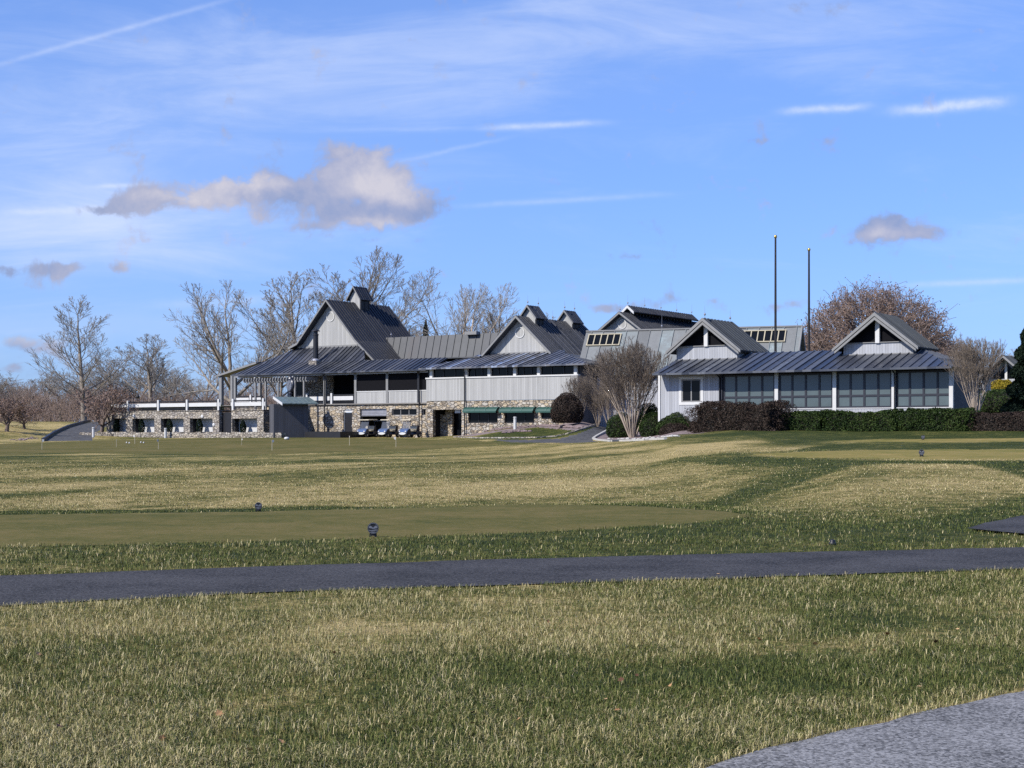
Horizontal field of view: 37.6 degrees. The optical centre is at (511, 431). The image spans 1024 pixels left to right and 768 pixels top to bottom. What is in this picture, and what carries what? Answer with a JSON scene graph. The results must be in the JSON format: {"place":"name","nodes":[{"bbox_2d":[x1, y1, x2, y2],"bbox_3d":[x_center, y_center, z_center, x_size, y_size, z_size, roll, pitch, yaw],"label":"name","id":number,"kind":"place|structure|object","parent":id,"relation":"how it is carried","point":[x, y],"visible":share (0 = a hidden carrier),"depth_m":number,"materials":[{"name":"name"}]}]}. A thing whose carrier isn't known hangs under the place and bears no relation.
{"place":"outdoors","nodes":[
{"label":"outdoors","id":0,"kind":"place"},
{"bbox_2d":[45,422,105,440],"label":"access road","id":1,"kind":"structure","parent":0,"point":[70,434],"depth_m":173.05,"materials":[{"name":"asphalt"}]},
{"bbox_2d":[41,420,90,440],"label":"kerb","id":2,"kind":"structure","parent":1,"relation":"on","point":[49,435],"depth_m":180.33,"materials":[{"name":"concrete"}]},
{"bbox_2d":[0,421,1023,767],"bbox_3d":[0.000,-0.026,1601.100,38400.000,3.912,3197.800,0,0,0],"label":"lawn","id":3,"kind":"structure","parent":0,"point":[504,455],"depth_m":25.37,"materials":[{"name":"plant"}]},
{"bbox_2d":[0,377,31,418],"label":"bare tree","id":4,"kind":"object","parent":3,"relation":"on","point":[4,385],"visible":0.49,"depth_m":244.76,"materials":[{"name":"brown plant"}]},
{"bbox_2d":[0,396,43,431],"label":"bare tree","id":5,"kind":"object","parent":3,"relation":"on","point":[13,412],"visible":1,"depth_m":167.44,"materials":[{"name":"brown plant"}]},
{"bbox_2d":[0,377,45,395],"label":"bare tree","id":6,"kind":"object","parent":3,"relation":"on","point":[13,384],"visible":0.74,"depth_m":234.56,"materials":[{"name":"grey plant"}]},
{"bbox_2d":[0,403,48,428],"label":"bare tree","id":7,"kind":"object","parent":3,"relation":"on","point":[31,413],"visible":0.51,"depth_m":177.64,"materials":[{"name":"brown plant"}]},
{"bbox_2d":[0,370,74,413],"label":"bare tree","id":8,"kind":"object","parent":3,"relation":"on","point":[58,380],"visible":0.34,"depth_m":273.63,"materials":[{"name":"brown plant"}]},
{"bbox_2d":[1,378,98,418],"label":"bare tree","id":9,"kind":"object","parent":3,"relation":"on","point":[50,390],"visible":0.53,"depth_m":252.09,"materials":[{"name":"brown plant"}]},
{"bbox_2d":[37,376,97,398],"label":"bare tree","id":10,"kind":"object","parent":3,"relation":"on","point":[71,384],"visible":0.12,"depth_m":282.20,"materials":[{"name":"brown plant"}]},
{"bbox_2d":[25,295,140,420],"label":"bare tree","id":11,"kind":"object","parent":3,"relation":"on","point":[81,374],"visible":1,"depth_m":214.48,"materials":[{"name":"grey plant"}]},
{"bbox_2d":[55,365,144,398],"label":"bare tree","id":12,"kind":"object","parent":3,"relation":"on","point":[65,387],"visible":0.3,"depth_m":259.95,"materials":[{"name":"brown plant"}]},
{"bbox_2d":[67,379,136,434],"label":"bare tree","id":13,"kind":"object","parent":3,"relation":"on","point":[94,410],"visible":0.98,"depth_m":170.10,"materials":[{"name":"brown plant"}]},
{"bbox_2d":[72,359,145,394],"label":"bare tree","id":14,"kind":"object","parent":3,"relation":"on","point":[97,378],"visible":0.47,"depth_m":258.20,"materials":[{"name":"brown plant"}]},
{"bbox_2d":[113,419,119,431],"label":"columnar evergreen","id":15,"kind":"object","parent":3,"relation":"on","point":[116,425],"visible":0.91,"depth_m":170.99,"materials":[{"name":"green plant"}]},
{"bbox_2d":[76,334,175,403],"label":"bare tree","id":16,"kind":"object","parent":3,"relation":"on","point":[148,367],"visible":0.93,"depth_m":236.16,"materials":[{"name":"grey plant"}]},
{"bbox_2d":[91,358,176,401],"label":"bare tree","id":17,"kind":"object","parent":3,"relation":"on","point":[146,388],"visible":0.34,"depth_m":265.93,"materials":[{"name":"brown plant"}]},
{"bbox_2d":[138,419,144,432],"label":"columnar evergreen","id":18,"kind":"object","parent":3,"relation":"on","point":[141,426],"visible":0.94,"depth_m":168.70,"materials":[{"name":"green plant"}]},
{"bbox_2d":[0,377,286,421],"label":"brush","id":19,"kind":"object","parent":3,"relation":"on","point":[66,411],"visible":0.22,"depth_m":231.37,"materials":[{"name":"plant"}]},
{"bbox_2d":[120,370,206,400],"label":"bare tree","id":20,"kind":"object","parent":3,"relation":"on","point":[165,383],"visible":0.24,"depth_m":271.21,"materials":[{"name":"brown plant"}]},
{"bbox_2d":[166,419,172,431],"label":"columnar evergreen","id":21,"kind":"object","parent":3,"relation":"on","point":[170,425],"visible":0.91,"depth_m":166.19,"materials":[{"name":"green plant"}]},
{"bbox_2d":[138,367,206,398],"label":"bare tree","id":22,"kind":"object","parent":3,"relation":"on","point":[176,371],"visible":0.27,"depth_m":281.75,"materials":[{"name":"brown plant"}]},
{"bbox_2d":[79,432,285,437],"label":"dwarf wall","id":23,"kind":"structure","parent":3,"relation":"on","point":[206,434],"depth_m":161.36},
{"bbox_2d":[106,398,269,432],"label":"stone terrace","id":24,"kind":"structure","parent":3,"relation":"on","point":[184,420],"depth_m":164.45,"materials":[{"name":"beige stone"}]},
{"bbox_2d":[130,405,224,410],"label":"railing","id":25,"kind":"object","parent":24,"relation":"on","point":[204,407],"visible":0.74,"depth_m":166.76,"materials":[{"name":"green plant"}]},
{"bbox_2d":[243,377,318,409],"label":"pergola","id":26,"kind":"object","parent":24,"relation":"on","point":[278,380],"visible":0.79,"depth_m":164.34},
{"bbox_2d":[196,419,202,431],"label":"columnar evergreen","id":27,"kind":"object","parent":3,"relation":"on","point":[199,427],"visible":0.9,"depth_m":163.60,"materials":[{"name":"green plant"}]},
{"bbox_2d":[163,361,264,402],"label":"bare tree","id":28,"kind":"object","parent":3,"relation":"on","point":[200,386],"visible":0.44,"depth_m":253.99,"materials":[{"name":"brown plant"}]},
{"bbox_2d":[157,279,306,409],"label":"bare tree","id":29,"kind":"object","parent":3,"relation":"on","point":[219,357],"visible":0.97,"depth_m":211.43,"materials":[{"name":"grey plant"}]},
{"bbox_2d":[239,420,245,431],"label":"columnar evergreen","id":30,"kind":"object","parent":3,"relation":"on","point":[242,426],"visible":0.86,"depth_m":159.98,"materials":[{"name":"green plant"}]},
{"bbox_2d":[0,438,496,454],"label":"putting green","id":31,"kind":"object","parent":3,"relation":"on","point":[240,446],"visible":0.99,"depth_m":120.78,"materials":[{"name":"plant"}]},
{"bbox_2d":[255,502,261,511],"bbox_3d":[-5.979,1.777,35.411,0.172,0.231,0.051,0,0,-8],"label":"tee sign","id":32,"kind":"object","parent":3,"relation":"on","point":[258,506],"visible":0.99,"depth_m":35.40,"materials":[{"name":"black metal"}]},
{"bbox_2d":[232,352,285,396],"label":"bare tree","id":33,"kind":"object","parent":3,"relation":"on","point":[269,388],"visible":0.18,"depth_m":274.05,"materials":[{"name":"grey plant"}]},
{"bbox_2d":[245,318,298,396],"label":"bare tree","id":34,"kind":"object","parent":3,"relation":"on","point":[272,385],"visible":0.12,"depth_m":239.32,"materials":[{"name":"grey plant"}]},
{"bbox_2d":[231,271,333,357],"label":"bare tree","id":35,"kind":"object","parent":3,"relation":"on","point":[269,321],"visible":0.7,"depth_m":230.59,"materials":[{"name":"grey plant"}]},
{"bbox_2d":[286,375,294,396],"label":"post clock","id":36,"kind":"object","parent":3,"relation":"on","point":[290,384],"visible":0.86,"depth_m":159.62,"materials":[{"name":"metal"}]},
{"bbox_2d":[270,396,318,437],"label":"kiosk","id":37,"kind":"object","parent":3,"relation":"on","point":[289,416],"visible":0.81,"depth_m":155.77,"materials":[{"name":"grey metal"}]},
{"bbox_2d":[305,432,370,437],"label":"planter wall","id":38,"kind":"structure","parent":3,"relation":"on","point":[331,434],"depth_m":155.02,"materials":[{"name":"stone"}]},
{"bbox_2d":[357,419,377,436],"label":"golf cart","id":39,"kind":"object","parent":3,"relation":"on","point":[367,431],"visible":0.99,"depth_m":156.79,"materials":[{"name":"paint"}]},
{"bbox_2d":[0,504,749,546],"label":"tee box","id":40,"kind":"object","parent":3,"relation":"on","point":[94,529],"visible":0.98,"depth_m":26.49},
{"bbox_2d":[367,523,378,536],"bbox_3d":[-2.109,1.494,22.796,0.172,0.231,0.051,0,0,-4],"label":"tee sign","id":41,"kind":"object","parent":40,"relation":"on","point":[372,528],"visible":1,"depth_m":22.78,"materials":[{"name":"black metal"}]},
{"bbox_2d":[303,245,446,335],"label":"bare tree","id":42,"kind":"object","parent":3,"relation":"on","point":[371,283],"visible":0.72,"depth_m":226.59,"materials":[{"name":"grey plant"}]},
{"bbox_2d":[378,419,398,436],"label":"golf cart","id":43,"kind":"object","parent":3,"relation":"on","point":[390,430],"visible":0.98,"depth_m":154.81,"materials":[{"name":"beige plastic"}]},
{"bbox_2d":[372,293,426,335],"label":"bare tree","id":44,"kind":"object","parent":3,"relation":"on","point":[383,303],"visible":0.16,"depth_m":225.24,"materials":[{"name":"grey plant"}]},
{"bbox_2d":[399,419,420,437],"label":"golf cart","id":45,"kind":"object","parent":3,"relation":"on","point":[412,431],"visible":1,"depth_m":152.83,"materials":[{"name":"beige plastic"}]},
{"bbox_2d":[217,286,612,437],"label":"clubhouse","id":46,"kind":"structure","parent":3,"relation":"on","point":[360,356],"depth_m":157.92,"materials":[{"name":"grey wood"}]},
{"bbox_2d":[291,376,303,396],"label":"porch window","id":47,"kind":"structure","parent":46,"relation":"in","point":[299,385],"depth_m":172.53,"materials":[{"name":"black glass"}]},
{"bbox_2d":[345,413,351,431],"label":"door","id":48,"kind":"structure","parent":46,"relation":"in","point":[348,416],"depth_m":161.09,"materials":[{"name":"metal"}]},
{"bbox_2d":[361,409,386,415],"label":"garage door","id":49,"kind":"structure","parent":46,"relation":"in","point":[370,413],"depth_m":159.02,"materials":[{"name":"silver metal"}]},
{"bbox_2d":[393,409,416,414],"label":"window","id":50,"kind":"structure","parent":46,"relation":"in","point":[395,411],"depth_m":156.75,"materials":[{"name":"black glass"}]},
{"bbox_2d":[444,410,460,435],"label":"entrance door","id":51,"kind":"structure","parent":46,"relation":"in","point":[457,416],"depth_m":154.36,"materials":[{"name":"black glass"}]},
{"bbox_2d":[469,411,497,422],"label":"window","id":52,"kind":"structure","parent":46,"relation":"in","point":[473,417],"depth_m":150.05,"materials":[{"name":"glass"}]},
{"bbox_2d":[505,411,533,422],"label":"window","id":53,"kind":"structure","parent":46,"relation":"in","point":[521,417],"depth_m":147.58,"materials":[{"name":"glass"}]},
{"bbox_2d":[423,320,428,335],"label":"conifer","id":54,"kind":"object","parent":3,"relation":"on","point":[425,322],"visible":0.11,"depth_m":204.83,"materials":[{"name":"green plant"}]},
{"bbox_2d":[393,274,517,335],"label":"bare tree","id":55,"kind":"object","parent":3,"relation":"on","point":[466,314],"visible":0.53,"depth_m":202.50,"materials":[{"name":"plant"}]},
{"bbox_2d":[0,566,1023,767],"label":"grass","id":56,"kind":"structure","parent":3,"relation":"on","point":[620,751],"depth_m":9.42,"materials":[{"name":"plant"}]},
{"bbox_2d":[475,294,552,332],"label":"bare tree","id":57,"kind":"object","parent":3,"relation":"on","point":[491,318],"visible":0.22,"depth_m":212.68,"materials":[{"name":"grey plant"}]},
{"bbox_2d":[502,429,531,432],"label":"rock ring","id":58,"kind":"object","parent":3,"relation":"on","point":[515,430],"visible":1,"depth_m":139.52,"materials":[{"name":"stone"}]},
{"bbox_2d":[453,424,595,437],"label":"kerb","id":59,"kind":"structure","parent":3,"relation":"on","point":[531,437],"depth_m":131.96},
{"bbox_2d":[460,422,596,435],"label":"flower bed","id":60,"kind":"object","parent":3,"relation":"on","point":[584,424],"visible":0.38,"depth_m":142.01,"materials":[{"name":"stone"}]},
{"bbox_2d":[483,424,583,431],"bbox_3d":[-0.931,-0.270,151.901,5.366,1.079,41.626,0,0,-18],"label":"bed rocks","id":61,"kind":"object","parent":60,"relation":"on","point":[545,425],"visible":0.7,"depth_m":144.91,"materials":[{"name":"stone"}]},
{"bbox_2d":[550,392,583,422],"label":"brown shrub","id":62,"kind":"object","parent":60,"relation":"on","point":[566,407],"visible":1,"depth_m":136.58,"materials":[{"name":"red plant"}]},
{"bbox_2d":[562,374,593,421],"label":"bare tree","id":63,"kind":"object","parent":60,"relation":"on","point":[580,384],"visible":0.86,"depth_m":140.75,"materials":[{"name":"brown plant"}]},
{"bbox_2d":[586,390,604,426],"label":"bare tree","id":64,"kind":"object","parent":3,"relation":"on","point":[592,398],"visible":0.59,"depth_m":140.75,"materials":[{"name":"brown plant"}]},
{"bbox_2d":[636,403,657,429],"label":"boxwood","id":65,"kind":"object","parent":3,"relation":"on","point":[650,409],"visible":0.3,"depth_m":122.56,"materials":[{"name":"green plant"}]},
{"bbox_2d":[598,302,698,329],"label":"clerestory barn","id":66,"kind":"structure","parent":3,"relation":"on","point":[629,317],"depth_m":181.56,"materials":[{"name":"metal"}]},
{"bbox_2d":[632,313,691,322],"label":"clerestory window","id":67,"kind":"structure","parent":66,"relation":"in","point":[643,315],"depth_m":186.12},
{"bbox_2d":[597,430,704,439],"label":"planting bed","id":68,"kind":"object","parent":3,"relation":"on","point":[604,436],"visible":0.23,"depth_m":117.33,"materials":[{"name":"stone"}]},
{"bbox_2d":[590,376,627,423],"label":"bare tree","id":69,"kind":"object","parent":68,"relation":"on","point":[606,403],"visible":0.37,"depth_m":137.78,"materials":[{"name":"brown plant"}]},
{"bbox_2d":[606,412,637,437],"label":"boxwood","id":70,"kind":"object","parent":68,"relation":"on","point":[615,428],"visible":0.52,"depth_m":123.17,"materials":[{"name":"green plant"}]},
{"bbox_2d":[583,336,671,436],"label":"bare tree","id":71,"kind":"object","parent":68,"relation":"on","point":[632,362],"visible":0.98,"depth_m":120.89,"materials":[{"name":"brown plant"}]},
{"bbox_2d":[608,435,679,438],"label":"edging stones","id":72,"kind":"object","parent":68,"relation":"on","point":[649,437],"visible":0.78,"depth_m":113.22,"materials":[{"name":"stone"}]},
{"bbox_2d":[638,411,657,436],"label":"boxwood","id":73,"kind":"object","parent":68,"relation":"on","point":[649,422],"visible":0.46,"depth_m":120.32,"materials":[{"name":"green plant"}]},
{"bbox_2d":[659,423,687,434],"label":"brown shrub","id":74,"kind":"object","parent":68,"relation":"on","point":[671,428],"visible":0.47,"depth_m":115.40,"materials":[{"name":"red plant"}]},
{"bbox_2d":[655,412,697,435],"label":"boxwood","id":75,"kind":"object","parent":68,"relation":"on","point":[672,418],"visible":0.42,"depth_m":116.45,"materials":[{"name":"green plant"}]},
{"bbox_2d":[580,325,805,426],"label":"skylight hall","id":76,"kind":"structure","parent":3,"relation":"on","point":[789,338],"depth_m":146.32,"materials":[{"name":"metal"}]},
{"bbox_2d":[683,399,798,432],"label":"brown hedge","id":77,"kind":"object","parent":3,"relation":"on","point":[712,416],"visible":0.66,"depth_m":108.32,"materials":[{"name":"red plant"}]},
{"bbox_2d":[774,235,776,351],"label":"flagpole","id":78,"kind":"object","parent":3,"relation":"on","point":[775,303],"visible":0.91,"depth_m":132.93,"materials":[{"name":"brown metal"}]},
{"bbox_2d":[778,410,827,430],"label":"clipped hedge","id":79,"kind":"object","parent":3,"relation":"on","point":[803,420],"visible":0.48,"depth_m":107.09,"materials":[{"name":"green plant"}]},
{"bbox_2d":[807,248,810,350],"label":"flagpole","id":80,"kind":"object","parent":3,"relation":"on","point":[808,249],"visible":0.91,"depth_m":136.91,"materials":[{"name":"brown metal"}]},
{"bbox_2d":[652,312,995,421],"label":"pavilion","id":81,"kind":"structure","parent":3,"relation":"on","point":[875,361],"depth_m":111.55,"materials":[{"name":"white"}]},
{"bbox_2d":[679,376,702,404],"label":"window","id":82,"kind":"structure","parent":81,"relation":"in","point":[690,388],"depth_m":116.46,"materials":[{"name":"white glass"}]},
{"bbox_2d":[723,374,773,406],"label":"window","id":83,"kind":"structure","parent":81,"relation":"in","point":[756,388],"depth_m":113.82,"materials":[{"name":"grey glass"}]},
{"bbox_2d":[779,372,831,407],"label":"window","id":84,"kind":"structure","parent":81,"relation":"in","point":[805,390],"depth_m":111.26,"materials":[{"name":"grey glass"}]},
{"bbox_2d":[837,371,890,407],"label":"window","id":85,"kind":"structure","parent":81,"relation":"in","point":[854,389],"depth_m":108.76,"materials":[{"name":"grey glass"}]},
{"bbox_2d":[896,370,948,406],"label":"window","id":86,"kind":"structure","parent":81,"relation":"in","point":[919,388],"depth_m":106.40,"materials":[{"name":"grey glass"}]},
{"bbox_2d":[818,408,903,431],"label":"clipped hedge","id":87,"kind":"object","parent":3,"relation":"on","point":[867,421],"visible":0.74,"depth_m":104.70,"materials":[{"name":"green plant"}]},
{"bbox_2d":[795,275,961,356],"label":"bare tree","id":88,"kind":"object","parent":3,"relation":"on","point":[847,308],"visible":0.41,"depth_m":174.84,"materials":[{"name":"brown plant"}]},
{"bbox_2d":[752,449,1023,459],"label":"tee","id":89,"kind":"object","parent":3,"relation":"on","point":[949,454],"visible":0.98,"depth_m":64.34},
{"bbox_2d":[893,407,979,430],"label":"clipped hedge","id":90,"kind":"object","parent":3,"relation":"on","point":[935,419],"visible":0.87,"depth_m":101.77,"materials":[{"name":"green plant"}]},
{"bbox_2d":[938,332,982,394],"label":"bare tree","id":91,"kind":"object","parent":3,"relation":"on","point":[959,355],"visible":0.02,"depth_m":187.97,"materials":[{"name":"brown plant"}]},
{"bbox_2d":[939,336,1005,411],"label":"bare tree","id":92,"kind":"object","parent":3,"relation":"on","point":[971,353],"visible":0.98,"depth_m":102.16,"materials":[{"name":"brown plant"}]},
{"bbox_2d":[966,411,1023,430],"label":"brown hedge","id":93,"kind":"object","parent":3,"relation":"on","point":[1007,421],"visible":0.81,"depth_m":99.73,"materials":[{"name":"red plant"}]},
{"bbox_2d":[979,389,1011,412],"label":"dark shrub","id":94,"kind":"object","parent":3,"relation":"on","point":[994,400],"visible":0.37,"depth_m":119.74,"materials":[{"name":"green plant"}]},
{"bbox_2d":[980,355,1017,392],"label":"cottage","id":95,"kind":"structure","parent":3,"relation":"on","point":[1009,362],"depth_m":151.14,"materials":[{"name":"wood"}]},
{"bbox_2d":[993,365,1012,378],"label":"gable window","id":96,"kind":"structure","parent":95,"relation":"in","point":[1001,374],"depth_m":151.26,"materials":[{"name":"grey glass"}]},
{"bbox_2d":[990,379,1011,389],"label":"yellow shrub","id":97,"kind":"object","parent":3,"relation":"on","point":[1000,384],"visible":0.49,"depth_m":129.50,"materials":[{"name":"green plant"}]},
{"bbox_2d":[1000,329,1023,411],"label":"conifer","id":98,"kind":"object","parent":3,"relation":"on","point":[1014,390],"visible":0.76,"depth_m":103.59,"materials":[{"name":"green plant"}]},
{"bbox_2d":[0,547,1023,605],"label":"cart path","id":99,"kind":"structure","parent":0,"point":[37,588],"depth_m":16.95,"materials":[{"name":"asphalt"}]},
{"bbox_2d":[0,514,1023,596],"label":"path grass","id":100,"kind":"structure","parent":0,"point":[399,551],"depth_m":19.70,"materials":[{"name":"plant"}]},
{"bbox_2d":[0,447,1023,520],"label":"slope grass","id":101,"kind":"structure","parent":0,"point":[711,507],"depth_m":43.49,"materials":[{"name":"plant"}]},
{"bbox_2d":[0,570,1023,767],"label":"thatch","id":102,"kind":"object","parent":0,"point":[64,658],"visible":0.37,"depth_m":9.99,"materials":[{"name":"beige plant"}]},
{"bbox_2d":[0,0,1023,421],"label":"sky","id":103,"kind":"structure","parent":0,"point":[600,156],"materials":[{"name":"blue"}]},
{"bbox_2d":[497,426,605,442],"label":"driveway","id":104,"kind":"structure","parent":0,"point":[585,436],"depth_m":124.64,"materials":[{"name":"asphalt"}]},
{"bbox_2d":[592,430,666,441],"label":"kerb","id":105,"kind":"structure","parent":104,"relation":"on","point":[603,432],"depth_m":109.80,"materials":[{"name":"concrete"}]},
{"bbox_2d":[707,691,1023,767],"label":"road","id":106,"kind":"structure","parent":0,"point":[986,733],"depth_m":7.63,"materials":[{"name":"asphalt"}]},
{"bbox_2d":[851,438,1023,441],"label":"tee","id":107,"kind":"object","parent":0,"point":[962,440],"visible":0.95,"depth_m":88.97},
{"bbox_2d":[968,515,1023,532],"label":"path branch","id":108,"kind":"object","parent":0,"point":[1014,524],"visible":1,"depth_m":25.32,"materials":[{"name":"asphalt"}]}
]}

